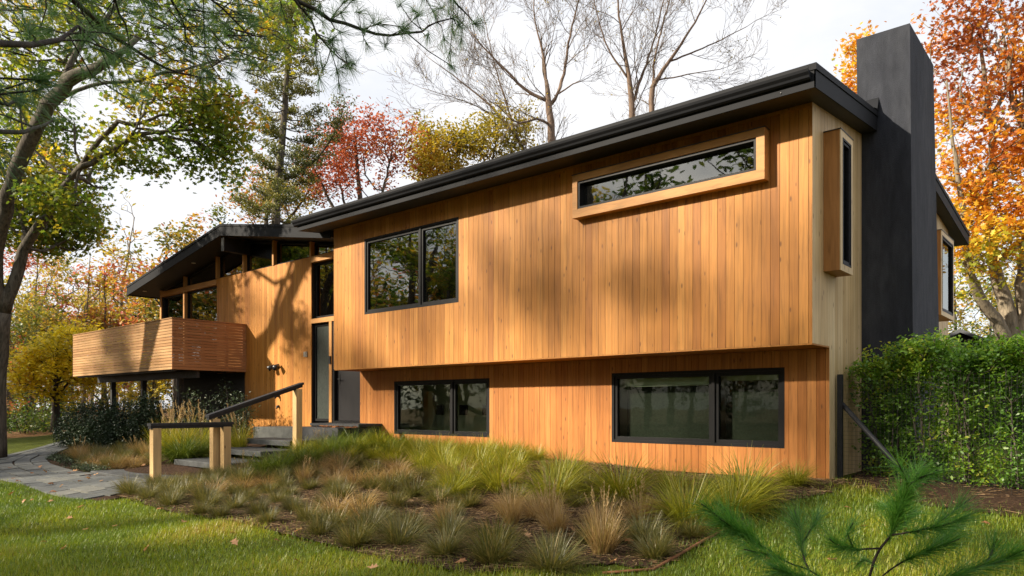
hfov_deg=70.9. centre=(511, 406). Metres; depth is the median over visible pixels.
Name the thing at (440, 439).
green grass tuft
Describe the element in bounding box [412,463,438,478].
fescue tuft
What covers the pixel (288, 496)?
fescue tuft
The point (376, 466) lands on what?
fescue tuft
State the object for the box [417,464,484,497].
green grass tuft
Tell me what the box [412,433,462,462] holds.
green grass tuft
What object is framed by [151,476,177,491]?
fescue tuft
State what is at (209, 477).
fescue tuft
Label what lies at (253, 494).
fescue tuft
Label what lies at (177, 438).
plume grass
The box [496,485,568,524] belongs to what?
dry grass tuft
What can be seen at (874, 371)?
privet shrub
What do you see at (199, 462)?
stone step
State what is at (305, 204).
maple tree
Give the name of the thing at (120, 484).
fescue tuft
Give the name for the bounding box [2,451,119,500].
path bed
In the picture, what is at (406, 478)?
fescue tuft
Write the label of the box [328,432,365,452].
lush grass
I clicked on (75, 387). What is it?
woodland tree
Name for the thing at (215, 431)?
handrail
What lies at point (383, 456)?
green grass tuft
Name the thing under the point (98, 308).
woodland tree
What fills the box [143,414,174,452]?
plume grass
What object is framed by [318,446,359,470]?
dry grass tuft
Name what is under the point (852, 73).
maple tree
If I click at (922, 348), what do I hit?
privet shrub
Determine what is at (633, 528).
fescue tuft
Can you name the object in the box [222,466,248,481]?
fescue tuft
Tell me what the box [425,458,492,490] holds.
green grass tuft
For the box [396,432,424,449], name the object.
green grass tuft
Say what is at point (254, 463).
lush grass
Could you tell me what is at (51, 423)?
sapling
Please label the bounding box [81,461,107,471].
ground cover
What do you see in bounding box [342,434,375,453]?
lush grass
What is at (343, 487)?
fescue tuft
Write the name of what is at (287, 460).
lush grass
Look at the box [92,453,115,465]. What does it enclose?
pale grass tuft
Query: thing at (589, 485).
fescue tuft
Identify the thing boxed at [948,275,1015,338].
woodland tree
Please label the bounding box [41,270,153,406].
woodland tree
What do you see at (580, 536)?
fescue tuft
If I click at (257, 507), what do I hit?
fescue tuft
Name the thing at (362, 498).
fescue tuft
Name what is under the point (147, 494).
fescue tuft
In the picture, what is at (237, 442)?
plume grass
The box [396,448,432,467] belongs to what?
green grass tuft
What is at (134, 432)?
holly shrub
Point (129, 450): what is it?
pale grass tuft
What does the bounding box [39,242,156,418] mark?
woodland tree
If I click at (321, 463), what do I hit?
dry grass tuft
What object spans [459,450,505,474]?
green grass tuft
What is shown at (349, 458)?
fescue tuft
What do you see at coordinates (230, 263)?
clerestory window
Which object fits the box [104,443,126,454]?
pale grass tuft
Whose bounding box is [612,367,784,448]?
window
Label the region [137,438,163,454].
pale grass tuft
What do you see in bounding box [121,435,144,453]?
pale grass tuft
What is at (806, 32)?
sky
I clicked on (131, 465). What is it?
pale grass tuft
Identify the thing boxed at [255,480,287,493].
fescue tuft
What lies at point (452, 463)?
green grass tuft
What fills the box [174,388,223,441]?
evergreen bush
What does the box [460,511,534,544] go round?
fescue tuft
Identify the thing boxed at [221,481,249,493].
fescue tuft
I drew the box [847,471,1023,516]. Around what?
hedge bed
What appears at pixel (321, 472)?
fescue tuft
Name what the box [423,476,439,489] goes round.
fescue tuft
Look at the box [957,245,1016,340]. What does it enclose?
woodland tree
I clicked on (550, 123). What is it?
bare tree
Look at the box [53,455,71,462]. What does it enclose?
ground cover
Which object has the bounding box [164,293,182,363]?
window
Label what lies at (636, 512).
dry grass tuft
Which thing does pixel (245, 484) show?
dry grass tuft
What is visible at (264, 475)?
fescue tuft
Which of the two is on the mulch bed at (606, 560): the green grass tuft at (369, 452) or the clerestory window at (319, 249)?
the green grass tuft at (369, 452)
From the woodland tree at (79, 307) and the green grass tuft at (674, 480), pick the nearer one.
the green grass tuft at (674, 480)
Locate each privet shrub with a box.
[844,345,930,476]
[876,327,975,479]
[924,335,1023,486]
[968,327,1023,489]
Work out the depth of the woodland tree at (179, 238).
31.76 m
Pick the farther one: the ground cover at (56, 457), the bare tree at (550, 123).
the bare tree at (550, 123)
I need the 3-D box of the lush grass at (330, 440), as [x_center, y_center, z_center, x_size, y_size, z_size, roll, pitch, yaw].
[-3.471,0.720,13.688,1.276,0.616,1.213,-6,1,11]
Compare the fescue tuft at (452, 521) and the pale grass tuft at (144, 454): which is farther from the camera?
the pale grass tuft at (144, 454)
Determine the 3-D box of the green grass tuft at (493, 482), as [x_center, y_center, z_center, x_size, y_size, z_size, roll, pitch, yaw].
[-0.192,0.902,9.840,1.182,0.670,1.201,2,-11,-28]
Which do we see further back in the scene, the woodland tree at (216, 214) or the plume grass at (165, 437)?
the woodland tree at (216, 214)
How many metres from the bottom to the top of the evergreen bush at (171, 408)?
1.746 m
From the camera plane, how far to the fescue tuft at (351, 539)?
7.27 m
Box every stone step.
[90,469,195,481]
[174,457,260,468]
[231,446,289,456]
[245,437,315,445]
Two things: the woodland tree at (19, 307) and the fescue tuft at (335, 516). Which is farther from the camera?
the woodland tree at (19, 307)
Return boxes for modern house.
[72,23,969,479]
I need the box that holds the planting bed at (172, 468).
[46,441,312,475]
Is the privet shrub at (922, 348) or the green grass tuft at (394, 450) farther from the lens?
the green grass tuft at (394, 450)
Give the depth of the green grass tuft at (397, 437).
14.83 m
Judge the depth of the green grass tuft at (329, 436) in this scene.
14.38 m
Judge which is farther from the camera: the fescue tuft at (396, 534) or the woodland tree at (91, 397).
the woodland tree at (91, 397)
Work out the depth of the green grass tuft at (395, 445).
13.61 m
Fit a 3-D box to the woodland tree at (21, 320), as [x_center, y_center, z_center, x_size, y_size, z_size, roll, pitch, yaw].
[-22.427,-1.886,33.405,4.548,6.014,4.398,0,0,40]
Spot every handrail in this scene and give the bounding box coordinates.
[147,422,233,480]
[205,382,303,471]
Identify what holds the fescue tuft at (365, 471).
on the mulch bed at (606, 560)
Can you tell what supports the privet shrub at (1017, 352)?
on the hedge bed at (1015, 500)
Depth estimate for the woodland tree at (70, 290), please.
70.40 m
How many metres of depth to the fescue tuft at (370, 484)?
10.50 m
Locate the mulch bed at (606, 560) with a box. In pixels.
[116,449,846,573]
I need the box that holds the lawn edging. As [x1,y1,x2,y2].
[602,516,746,574]
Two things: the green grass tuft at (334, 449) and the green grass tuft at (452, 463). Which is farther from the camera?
the green grass tuft at (334, 449)
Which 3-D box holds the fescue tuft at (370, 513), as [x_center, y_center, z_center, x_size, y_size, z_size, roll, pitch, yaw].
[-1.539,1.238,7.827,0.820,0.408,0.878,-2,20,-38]
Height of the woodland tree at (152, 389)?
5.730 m
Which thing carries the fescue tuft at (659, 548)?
on the mulch bed at (606, 560)
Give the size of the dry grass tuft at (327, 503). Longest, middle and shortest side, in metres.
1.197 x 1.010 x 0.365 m
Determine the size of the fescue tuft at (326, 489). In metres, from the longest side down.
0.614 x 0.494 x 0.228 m
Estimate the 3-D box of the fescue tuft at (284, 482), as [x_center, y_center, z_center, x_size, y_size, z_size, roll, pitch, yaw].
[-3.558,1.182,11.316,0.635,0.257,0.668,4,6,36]
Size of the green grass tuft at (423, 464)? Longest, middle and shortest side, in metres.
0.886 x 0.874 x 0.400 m
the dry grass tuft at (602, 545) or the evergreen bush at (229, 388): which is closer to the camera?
the dry grass tuft at (602, 545)
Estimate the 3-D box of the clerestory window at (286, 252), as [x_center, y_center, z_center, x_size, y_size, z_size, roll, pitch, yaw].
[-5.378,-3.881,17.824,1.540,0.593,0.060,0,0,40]
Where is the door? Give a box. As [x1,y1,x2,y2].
[337,371,359,420]
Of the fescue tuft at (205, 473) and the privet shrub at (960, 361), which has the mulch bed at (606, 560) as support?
the fescue tuft at (205, 473)
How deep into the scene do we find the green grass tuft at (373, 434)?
14.74 m
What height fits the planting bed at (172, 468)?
0.607 m
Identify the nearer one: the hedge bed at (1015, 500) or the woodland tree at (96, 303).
the hedge bed at (1015, 500)
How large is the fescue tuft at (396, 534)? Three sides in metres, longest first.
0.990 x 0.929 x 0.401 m
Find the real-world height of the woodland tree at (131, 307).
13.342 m
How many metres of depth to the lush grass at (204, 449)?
15.45 m
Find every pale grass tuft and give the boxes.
[61,442,87,453]
[68,436,88,460]
[72,450,95,463]
[75,451,104,466]
[87,448,107,459]
[88,442,110,454]
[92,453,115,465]
[96,450,115,460]
[98,454,131,469]
[99,453,122,466]
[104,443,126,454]
[107,448,135,458]
[110,451,148,468]
[114,456,147,467]
[115,438,130,446]
[117,446,136,456]
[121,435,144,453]
[132,444,149,455]
[136,454,162,464]
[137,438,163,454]
[138,450,149,457]
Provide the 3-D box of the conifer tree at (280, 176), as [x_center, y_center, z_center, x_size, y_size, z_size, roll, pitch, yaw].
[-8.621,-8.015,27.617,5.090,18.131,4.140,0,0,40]
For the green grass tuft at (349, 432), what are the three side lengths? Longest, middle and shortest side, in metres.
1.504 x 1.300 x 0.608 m
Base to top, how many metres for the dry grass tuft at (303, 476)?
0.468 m
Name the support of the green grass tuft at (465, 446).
on the mulch bed at (606, 560)
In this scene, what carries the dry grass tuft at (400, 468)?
on the mulch bed at (606, 560)
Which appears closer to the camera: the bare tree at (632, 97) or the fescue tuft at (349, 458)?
the fescue tuft at (349, 458)
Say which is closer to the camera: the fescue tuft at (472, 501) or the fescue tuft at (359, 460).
the fescue tuft at (472, 501)
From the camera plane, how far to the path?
13.96 m
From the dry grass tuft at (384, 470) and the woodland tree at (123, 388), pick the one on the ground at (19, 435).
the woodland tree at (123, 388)
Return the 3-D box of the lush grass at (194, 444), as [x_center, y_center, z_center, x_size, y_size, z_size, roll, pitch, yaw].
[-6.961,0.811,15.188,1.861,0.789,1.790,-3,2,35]
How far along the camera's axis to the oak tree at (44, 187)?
17.03 m
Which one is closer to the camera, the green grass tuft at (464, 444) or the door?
the green grass tuft at (464, 444)
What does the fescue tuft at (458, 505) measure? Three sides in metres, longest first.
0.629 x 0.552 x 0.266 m
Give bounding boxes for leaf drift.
[319,425,356,428]
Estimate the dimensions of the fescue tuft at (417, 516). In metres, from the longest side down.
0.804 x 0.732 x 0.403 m
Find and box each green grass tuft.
[278,431,316,453]
[299,437,335,453]
[305,428,354,446]
[312,433,364,463]
[325,426,375,437]
[326,422,376,448]
[335,440,362,457]
[343,432,372,448]
[355,426,386,439]
[355,429,392,447]
[358,426,404,449]
[358,443,386,458]
[366,445,402,463]
[374,436,405,452]
[381,429,406,445]
[382,436,407,456]
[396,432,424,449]
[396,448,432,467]
[397,436,439,459]
[399,432,427,453]
[406,452,445,473]
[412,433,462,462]
[415,434,451,455]
[416,436,466,470]
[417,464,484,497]
[422,451,469,477]
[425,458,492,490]
[426,432,458,449]
[440,437,480,464]
[452,436,475,449]
[453,442,502,468]
[455,432,502,456]
[457,438,475,452]
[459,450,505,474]
[460,438,505,460]
[463,447,529,494]
[473,442,528,468]
[487,431,534,460]
[492,441,538,474]
[504,437,535,457]
[507,450,596,504]
[523,442,553,460]
[525,443,612,482]
[561,445,676,508]
[626,461,750,539]
[640,456,714,494]
[679,465,796,526]
[690,444,808,513]
[767,457,825,489]
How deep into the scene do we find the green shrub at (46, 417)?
29.98 m
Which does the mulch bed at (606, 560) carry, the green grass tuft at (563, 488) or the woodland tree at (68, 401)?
the green grass tuft at (563, 488)
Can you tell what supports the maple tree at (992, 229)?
on the ground at (19, 435)
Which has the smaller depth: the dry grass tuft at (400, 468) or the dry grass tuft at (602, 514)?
the dry grass tuft at (602, 514)
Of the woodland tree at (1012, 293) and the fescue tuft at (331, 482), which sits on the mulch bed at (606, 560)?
the fescue tuft at (331, 482)
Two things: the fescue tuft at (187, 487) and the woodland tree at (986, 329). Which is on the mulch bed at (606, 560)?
the fescue tuft at (187, 487)
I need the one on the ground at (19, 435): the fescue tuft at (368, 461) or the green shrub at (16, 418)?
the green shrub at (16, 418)
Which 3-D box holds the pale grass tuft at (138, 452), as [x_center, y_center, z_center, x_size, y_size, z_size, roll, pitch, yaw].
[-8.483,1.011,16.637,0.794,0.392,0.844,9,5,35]
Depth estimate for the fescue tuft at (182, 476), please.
11.90 m
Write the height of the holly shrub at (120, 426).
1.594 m
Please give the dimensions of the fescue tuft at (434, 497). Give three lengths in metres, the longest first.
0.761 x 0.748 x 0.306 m
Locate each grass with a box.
[141,429,209,466]
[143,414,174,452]
[145,402,191,454]
[159,398,201,450]
[161,437,202,464]
[166,430,209,460]
[177,400,216,452]
[216,403,258,446]
[230,446,290,474]
[241,442,312,478]
[262,438,331,469]
[289,440,340,464]
[304,434,348,450]
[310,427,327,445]
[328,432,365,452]
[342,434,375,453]
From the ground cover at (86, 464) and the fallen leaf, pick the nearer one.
the fallen leaf
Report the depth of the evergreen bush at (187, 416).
19.58 m
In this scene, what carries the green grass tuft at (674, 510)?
on the mulch bed at (606, 560)
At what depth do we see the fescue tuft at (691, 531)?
6.83 m
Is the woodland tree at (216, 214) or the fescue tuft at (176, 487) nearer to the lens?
the fescue tuft at (176, 487)
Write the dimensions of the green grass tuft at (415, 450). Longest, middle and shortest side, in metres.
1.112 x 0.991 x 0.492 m
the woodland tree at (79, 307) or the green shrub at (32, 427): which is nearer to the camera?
the green shrub at (32, 427)
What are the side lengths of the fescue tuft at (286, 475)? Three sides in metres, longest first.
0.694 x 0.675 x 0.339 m
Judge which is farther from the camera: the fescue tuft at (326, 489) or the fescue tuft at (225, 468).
the fescue tuft at (225, 468)
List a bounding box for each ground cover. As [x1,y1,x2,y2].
[51,454,64,460]
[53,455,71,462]
[55,458,80,464]
[63,459,82,466]
[68,461,93,468]
[71,461,91,470]
[75,460,101,471]
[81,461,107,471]
[91,463,114,470]
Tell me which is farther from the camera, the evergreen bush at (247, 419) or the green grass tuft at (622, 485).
the evergreen bush at (247, 419)
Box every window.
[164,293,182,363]
[166,280,182,290]
[187,260,215,285]
[187,286,216,364]
[220,253,241,277]
[247,241,271,271]
[277,242,308,264]
[314,244,333,255]
[315,259,333,317]
[364,217,458,314]
[394,378,488,436]
[571,125,769,219]
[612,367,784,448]
[823,128,853,276]
[937,229,953,321]
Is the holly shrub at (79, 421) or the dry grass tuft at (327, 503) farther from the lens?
the holly shrub at (79, 421)
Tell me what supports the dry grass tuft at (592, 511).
on the mulch bed at (606, 560)
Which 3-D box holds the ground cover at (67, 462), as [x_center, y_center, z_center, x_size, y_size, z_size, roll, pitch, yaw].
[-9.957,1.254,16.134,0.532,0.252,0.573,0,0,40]
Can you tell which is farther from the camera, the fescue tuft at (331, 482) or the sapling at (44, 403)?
the sapling at (44, 403)
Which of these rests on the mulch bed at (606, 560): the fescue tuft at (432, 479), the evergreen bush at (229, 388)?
the fescue tuft at (432, 479)
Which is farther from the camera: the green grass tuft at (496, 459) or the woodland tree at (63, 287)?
the woodland tree at (63, 287)
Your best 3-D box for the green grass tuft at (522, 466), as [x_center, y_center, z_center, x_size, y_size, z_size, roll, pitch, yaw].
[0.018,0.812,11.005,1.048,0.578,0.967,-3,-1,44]
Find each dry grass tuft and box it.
[181,471,244,495]
[218,473,265,489]
[231,450,257,474]
[247,470,287,487]
[291,459,320,482]
[299,489,371,514]
[301,455,337,472]
[313,467,353,485]
[315,456,361,477]
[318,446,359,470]
[321,482,397,522]
[329,464,374,485]
[343,464,397,487]
[369,453,416,473]
[373,460,419,481]
[387,461,414,475]
[427,453,478,477]
[428,489,461,524]
[480,462,524,484]
[480,483,548,515]
[491,477,526,524]
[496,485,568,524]
[523,467,573,524]
[530,487,575,533]
[563,488,641,554]
[567,503,621,523]
[574,481,625,530]
[612,474,662,525]
[637,481,688,515]
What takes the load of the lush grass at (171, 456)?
on the planting bed at (172, 468)
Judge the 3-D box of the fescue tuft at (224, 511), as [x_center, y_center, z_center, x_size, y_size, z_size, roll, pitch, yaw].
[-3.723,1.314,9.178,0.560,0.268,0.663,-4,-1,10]
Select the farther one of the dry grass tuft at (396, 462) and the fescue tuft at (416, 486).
the dry grass tuft at (396, 462)
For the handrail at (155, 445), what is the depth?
12.51 m
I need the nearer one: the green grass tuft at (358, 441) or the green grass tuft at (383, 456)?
the green grass tuft at (383, 456)
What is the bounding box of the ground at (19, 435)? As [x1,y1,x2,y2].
[7,410,1009,574]
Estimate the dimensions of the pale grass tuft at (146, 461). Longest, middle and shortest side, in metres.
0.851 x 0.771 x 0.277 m
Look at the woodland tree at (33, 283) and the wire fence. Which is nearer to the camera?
the wire fence
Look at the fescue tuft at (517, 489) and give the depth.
9.26 m
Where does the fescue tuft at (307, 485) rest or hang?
on the mulch bed at (606, 560)
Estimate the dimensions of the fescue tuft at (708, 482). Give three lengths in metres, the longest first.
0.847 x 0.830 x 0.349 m
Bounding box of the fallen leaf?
[230,538,237,544]
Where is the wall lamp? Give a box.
[267,364,278,370]
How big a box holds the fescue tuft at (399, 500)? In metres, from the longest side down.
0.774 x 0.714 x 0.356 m
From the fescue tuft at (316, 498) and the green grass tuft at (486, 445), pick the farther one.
the green grass tuft at (486, 445)
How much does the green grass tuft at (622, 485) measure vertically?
0.768 m
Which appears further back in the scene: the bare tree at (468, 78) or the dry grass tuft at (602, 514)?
the bare tree at (468, 78)
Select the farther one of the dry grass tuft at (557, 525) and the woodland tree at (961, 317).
the woodland tree at (961, 317)
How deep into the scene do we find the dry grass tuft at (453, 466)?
11.01 m
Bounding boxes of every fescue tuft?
[105,471,142,495]
[112,480,149,496]
[131,482,163,501]
[137,473,178,488]
[139,469,163,486]
[144,479,189,502]
[148,486,187,508]
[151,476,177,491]
[167,471,193,484]
[167,475,201,492]
[179,498,219,516]
[180,473,209,487]
[182,476,228,502]
[184,471,207,482]
[190,469,223,481]
[192,488,227,506]
[194,466,215,479]
[198,465,230,480]
[202,501,236,517]
[205,473,229,487]
[213,462,236,473]
[214,489,250,509]
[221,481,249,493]
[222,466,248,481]
[227,465,259,482]
[229,480,265,500]
[238,493,280,515]
[243,465,274,479]
[247,504,286,524]
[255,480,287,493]
[258,487,291,502]
[263,466,292,481]
[270,463,291,476]
[270,474,298,487]
[275,483,304,495]
[275,492,311,511]
[276,490,305,505]
[281,497,323,522]
[289,460,323,479]
[293,450,322,467]
[293,508,346,538]
[295,476,320,490]
[303,500,356,529]
[305,489,341,509]
[311,468,328,478]
[313,448,343,462]
[317,477,366,499]
[317,481,339,494]
[318,473,347,487]
[318,511,384,548]
[325,455,361,469]
[329,499,398,533]
[341,449,371,465]
[351,471,386,488]
[351,489,378,504]
[353,458,388,473]
[356,467,376,476]
[356,502,401,519]
[356,510,439,553]
[362,458,377,467]
[370,468,407,491]
[375,484,417,507]
[386,502,436,534]
[387,466,421,484]
[391,473,436,496]
[407,518,478,564]
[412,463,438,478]
[415,482,457,505]
[420,475,439,482]
[420,505,480,540]
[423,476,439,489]
[439,498,469,515]
[446,516,528,567]
[452,489,492,507]
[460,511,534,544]
[492,481,533,501]
[494,528,605,575]
[519,474,539,488]
[529,526,569,554]
[560,490,590,506]
[565,511,630,544]
[572,467,602,494]
[596,495,621,511]
[609,507,685,546]
[617,523,688,561]
[671,513,717,539]
[678,486,707,498]
[687,472,725,491]
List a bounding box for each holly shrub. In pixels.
[48,402,95,446]
[59,397,105,447]
[73,398,124,447]
[90,396,136,448]
[103,395,152,447]
[121,391,173,444]
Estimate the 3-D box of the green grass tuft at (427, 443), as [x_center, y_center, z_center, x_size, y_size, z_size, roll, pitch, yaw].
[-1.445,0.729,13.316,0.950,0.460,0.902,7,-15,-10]
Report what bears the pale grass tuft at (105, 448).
on the planting bed at (172, 468)
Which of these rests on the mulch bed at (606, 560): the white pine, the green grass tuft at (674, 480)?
the green grass tuft at (674, 480)
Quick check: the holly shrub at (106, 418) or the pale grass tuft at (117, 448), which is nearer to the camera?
the pale grass tuft at (117, 448)
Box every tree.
[0,0,334,457]
[3,247,77,428]
[4,252,90,411]
[4,275,22,394]
[6,304,81,430]
[6,314,132,434]
[7,327,29,427]
[8,275,56,419]
[8,286,107,429]
[9,254,98,405]
[9,326,22,404]
[14,238,136,422]
[15,260,106,403]
[17,385,59,427]
[37,377,88,422]
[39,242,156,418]
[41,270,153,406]
[48,346,96,407]
[64,281,126,398]
[65,286,113,403]
[73,263,171,406]
[91,185,156,416]
[94,208,220,421]
[94,308,171,412]
[107,294,157,412]
[108,364,138,421]
[110,301,171,422]
[121,380,166,408]
[205,204,232,228]
[213,146,348,223]
[225,0,357,223]
[289,96,432,207]
[354,0,575,149]
[381,97,544,181]
[434,0,661,150]
[562,0,724,121]
[592,0,788,114]
[831,20,886,93]
[911,0,1023,358]
[948,255,993,335]
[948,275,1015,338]
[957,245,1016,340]
[980,262,1015,336]
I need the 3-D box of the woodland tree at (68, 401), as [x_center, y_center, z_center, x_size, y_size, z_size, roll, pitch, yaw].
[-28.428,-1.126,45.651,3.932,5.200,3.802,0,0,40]
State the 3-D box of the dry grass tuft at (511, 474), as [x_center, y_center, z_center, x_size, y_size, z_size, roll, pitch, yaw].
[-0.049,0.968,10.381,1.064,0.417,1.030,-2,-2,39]
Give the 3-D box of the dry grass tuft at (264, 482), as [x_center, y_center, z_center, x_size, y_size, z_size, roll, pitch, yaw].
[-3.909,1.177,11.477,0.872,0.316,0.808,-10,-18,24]
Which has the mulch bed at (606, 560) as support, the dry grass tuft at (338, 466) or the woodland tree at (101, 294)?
the dry grass tuft at (338, 466)
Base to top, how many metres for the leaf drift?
0.084 m
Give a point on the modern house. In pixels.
(752, 267)
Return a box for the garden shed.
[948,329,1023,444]
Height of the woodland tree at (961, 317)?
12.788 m
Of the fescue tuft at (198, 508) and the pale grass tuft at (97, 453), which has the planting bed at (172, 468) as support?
the pale grass tuft at (97, 453)
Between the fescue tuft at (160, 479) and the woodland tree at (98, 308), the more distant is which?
the woodland tree at (98, 308)
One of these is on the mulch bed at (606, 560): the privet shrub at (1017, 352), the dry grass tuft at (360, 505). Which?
the dry grass tuft at (360, 505)
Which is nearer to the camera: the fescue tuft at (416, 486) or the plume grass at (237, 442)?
the fescue tuft at (416, 486)
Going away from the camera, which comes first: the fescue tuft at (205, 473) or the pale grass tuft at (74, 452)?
the fescue tuft at (205, 473)
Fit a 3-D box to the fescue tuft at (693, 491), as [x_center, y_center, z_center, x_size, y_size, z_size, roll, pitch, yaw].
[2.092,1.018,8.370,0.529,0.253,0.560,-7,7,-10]
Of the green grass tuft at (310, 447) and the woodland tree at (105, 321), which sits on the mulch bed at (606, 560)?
the green grass tuft at (310, 447)
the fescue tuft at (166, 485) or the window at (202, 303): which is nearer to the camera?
the fescue tuft at (166, 485)
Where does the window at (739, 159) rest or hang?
in the modern house
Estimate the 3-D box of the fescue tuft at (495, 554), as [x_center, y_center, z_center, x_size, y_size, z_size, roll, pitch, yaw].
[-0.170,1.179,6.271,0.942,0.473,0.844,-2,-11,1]
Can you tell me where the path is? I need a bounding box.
[0,442,145,500]
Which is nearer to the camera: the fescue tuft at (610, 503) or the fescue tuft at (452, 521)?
the fescue tuft at (452, 521)
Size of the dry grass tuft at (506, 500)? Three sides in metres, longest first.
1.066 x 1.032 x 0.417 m
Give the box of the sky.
[0,0,1023,408]
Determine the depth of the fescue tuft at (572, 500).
8.69 m
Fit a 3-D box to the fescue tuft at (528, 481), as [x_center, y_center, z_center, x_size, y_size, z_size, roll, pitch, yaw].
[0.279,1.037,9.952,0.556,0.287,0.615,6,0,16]
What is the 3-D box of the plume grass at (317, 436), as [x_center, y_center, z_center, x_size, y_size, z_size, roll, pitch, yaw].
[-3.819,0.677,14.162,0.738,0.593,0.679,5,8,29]
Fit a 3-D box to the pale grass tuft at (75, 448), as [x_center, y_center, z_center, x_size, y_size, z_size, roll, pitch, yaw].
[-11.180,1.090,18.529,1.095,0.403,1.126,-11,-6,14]
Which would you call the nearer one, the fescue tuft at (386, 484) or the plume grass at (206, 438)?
the fescue tuft at (386, 484)
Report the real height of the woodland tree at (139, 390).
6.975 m
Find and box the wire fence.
[837,373,1023,494]
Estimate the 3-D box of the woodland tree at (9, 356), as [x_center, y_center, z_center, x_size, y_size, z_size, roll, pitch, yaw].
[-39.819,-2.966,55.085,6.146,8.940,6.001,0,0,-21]
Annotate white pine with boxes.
[0,0,492,194]
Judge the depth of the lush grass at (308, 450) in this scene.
13.11 m
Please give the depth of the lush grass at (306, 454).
12.79 m
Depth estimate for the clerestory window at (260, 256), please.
18.92 m
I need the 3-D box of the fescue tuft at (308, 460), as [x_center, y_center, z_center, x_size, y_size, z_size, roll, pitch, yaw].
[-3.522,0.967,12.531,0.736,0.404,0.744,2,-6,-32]
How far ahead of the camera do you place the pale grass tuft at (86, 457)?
16.19 m
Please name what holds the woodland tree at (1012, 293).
on the ground at (19, 435)
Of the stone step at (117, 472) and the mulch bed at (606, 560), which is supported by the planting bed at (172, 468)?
the stone step at (117, 472)
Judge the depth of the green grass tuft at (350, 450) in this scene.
13.15 m
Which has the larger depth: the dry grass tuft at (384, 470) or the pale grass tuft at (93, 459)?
the pale grass tuft at (93, 459)
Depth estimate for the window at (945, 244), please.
14.29 m
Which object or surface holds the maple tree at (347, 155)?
on the ground at (19, 435)
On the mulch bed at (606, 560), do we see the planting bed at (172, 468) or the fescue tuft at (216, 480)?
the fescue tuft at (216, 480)
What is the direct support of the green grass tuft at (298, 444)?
on the mulch bed at (606, 560)
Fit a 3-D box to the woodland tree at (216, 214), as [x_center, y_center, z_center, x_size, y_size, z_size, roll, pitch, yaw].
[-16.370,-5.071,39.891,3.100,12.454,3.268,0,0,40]
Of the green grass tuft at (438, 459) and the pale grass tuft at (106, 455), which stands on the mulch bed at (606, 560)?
the green grass tuft at (438, 459)
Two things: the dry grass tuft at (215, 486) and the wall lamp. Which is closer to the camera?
the dry grass tuft at (215, 486)
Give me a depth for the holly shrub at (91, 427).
19.55 m
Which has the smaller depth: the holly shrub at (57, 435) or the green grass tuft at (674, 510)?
the green grass tuft at (674, 510)
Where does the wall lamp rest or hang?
attached to the modern house
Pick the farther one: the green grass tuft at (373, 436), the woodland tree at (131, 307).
the woodland tree at (131, 307)
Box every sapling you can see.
[39,342,45,428]
[50,386,53,431]
[678,442,1023,575]
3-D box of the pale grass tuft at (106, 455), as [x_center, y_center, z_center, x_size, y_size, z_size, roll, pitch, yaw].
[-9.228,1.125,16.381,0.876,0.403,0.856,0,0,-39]
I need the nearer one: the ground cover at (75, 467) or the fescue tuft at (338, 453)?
the fescue tuft at (338, 453)
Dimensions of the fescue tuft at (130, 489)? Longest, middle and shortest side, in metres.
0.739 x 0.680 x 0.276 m
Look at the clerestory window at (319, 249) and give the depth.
17.07 m
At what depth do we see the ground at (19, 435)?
8.24 m
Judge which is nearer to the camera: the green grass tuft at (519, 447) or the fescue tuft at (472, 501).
the fescue tuft at (472, 501)
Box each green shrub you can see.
[6,393,51,434]
[6,395,33,430]
[14,398,71,431]
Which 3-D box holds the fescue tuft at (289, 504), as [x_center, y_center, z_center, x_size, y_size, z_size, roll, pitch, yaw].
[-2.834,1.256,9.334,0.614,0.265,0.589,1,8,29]
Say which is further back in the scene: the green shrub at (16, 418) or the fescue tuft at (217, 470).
the green shrub at (16, 418)
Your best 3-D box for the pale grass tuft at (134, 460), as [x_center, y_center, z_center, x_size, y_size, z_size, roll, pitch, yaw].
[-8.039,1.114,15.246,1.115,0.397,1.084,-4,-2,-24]
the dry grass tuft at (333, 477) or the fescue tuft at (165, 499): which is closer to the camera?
the fescue tuft at (165, 499)
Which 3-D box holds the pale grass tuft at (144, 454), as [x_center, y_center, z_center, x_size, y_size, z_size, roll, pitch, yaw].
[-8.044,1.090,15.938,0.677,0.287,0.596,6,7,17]
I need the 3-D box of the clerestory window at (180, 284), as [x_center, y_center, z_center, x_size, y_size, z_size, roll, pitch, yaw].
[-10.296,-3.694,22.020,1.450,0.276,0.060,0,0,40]
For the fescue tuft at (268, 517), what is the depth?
8.58 m
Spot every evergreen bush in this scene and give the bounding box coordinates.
[137,382,195,441]
[167,399,204,435]
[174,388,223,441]
[200,377,256,436]
[221,390,262,439]
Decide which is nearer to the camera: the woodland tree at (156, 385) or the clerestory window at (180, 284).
the clerestory window at (180, 284)
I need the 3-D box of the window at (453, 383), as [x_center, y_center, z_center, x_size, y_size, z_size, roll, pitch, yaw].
[-1.420,0.025,14.398,2.730,1.110,0.135,0,0,40]
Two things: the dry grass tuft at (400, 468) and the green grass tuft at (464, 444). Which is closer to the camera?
the dry grass tuft at (400, 468)
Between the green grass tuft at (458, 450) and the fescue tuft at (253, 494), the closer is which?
the fescue tuft at (253, 494)
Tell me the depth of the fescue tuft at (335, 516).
8.13 m
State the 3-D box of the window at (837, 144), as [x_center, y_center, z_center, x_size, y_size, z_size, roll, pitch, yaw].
[4.299,-2.655,9.463,0.222,1.814,0.560,0,0,40]

